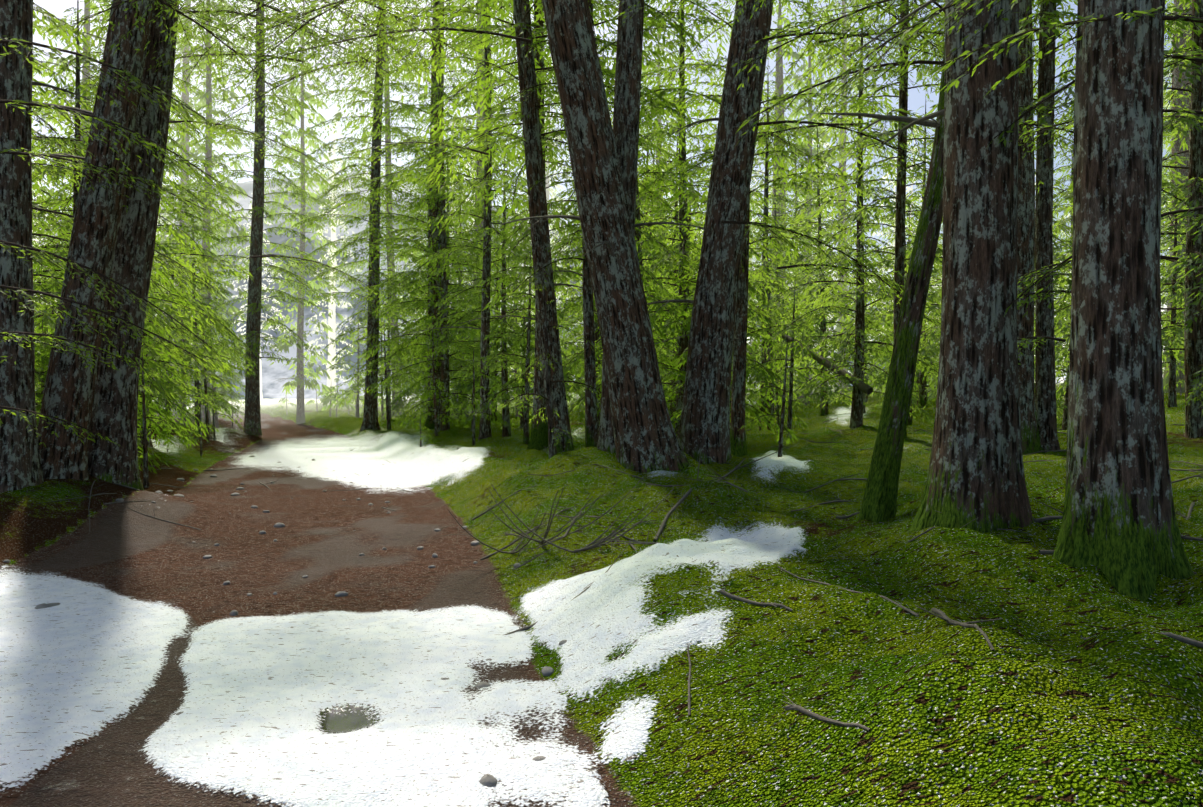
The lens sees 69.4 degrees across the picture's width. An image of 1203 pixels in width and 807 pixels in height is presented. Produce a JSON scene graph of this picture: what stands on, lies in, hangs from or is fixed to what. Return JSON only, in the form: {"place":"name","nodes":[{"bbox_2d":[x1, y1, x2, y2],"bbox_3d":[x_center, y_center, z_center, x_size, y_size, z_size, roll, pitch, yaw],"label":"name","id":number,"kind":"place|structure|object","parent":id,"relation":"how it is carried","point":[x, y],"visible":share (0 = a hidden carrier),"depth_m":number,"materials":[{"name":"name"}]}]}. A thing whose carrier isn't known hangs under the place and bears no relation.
{"place":"outdoors","nodes":[
{"label":"outdoors","id":0,"kind":"place"},
{"bbox_2d":[32,171,1166,399],"bbox_3d":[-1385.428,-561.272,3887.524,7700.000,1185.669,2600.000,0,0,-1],"label":"mountain","id":1,"kind":"structure","parent":0,"point":[276,371],"depth_m":3216.16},
{"bbox_2d":[0,383,1202,806],"bbox_3d":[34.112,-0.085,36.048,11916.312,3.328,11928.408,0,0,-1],"label":"ground","id":2,"kind":"structure","parent":0,"point":[312,689],"depth_m":4.75,"materials":[{"name":"green plant"}]},
{"bbox_2d":[3,455,566,786],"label":"track stones","id":3,"kind":"object","parent":2,"relation":"on","point":[488,780],"visible":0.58,"depth_m":6.81,"materials":[{"name":"stone"}]},
{"bbox_2d":[0,0,1202,600],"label":"trees","id":4,"kind":"object","parent":2,"relation":"on","point":[996,420],"depth_m":12.55,"materials":[{"name":"green plant"}]},
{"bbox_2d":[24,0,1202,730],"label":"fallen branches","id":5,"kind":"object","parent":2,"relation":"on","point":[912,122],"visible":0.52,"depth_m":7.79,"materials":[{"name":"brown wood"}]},
{"bbox_2d":[31,0,1173,304],"label":"sky","id":6,"kind":"structure","parent":0,"point":[916,99],"materials":[{"name":"white"}]}
]}

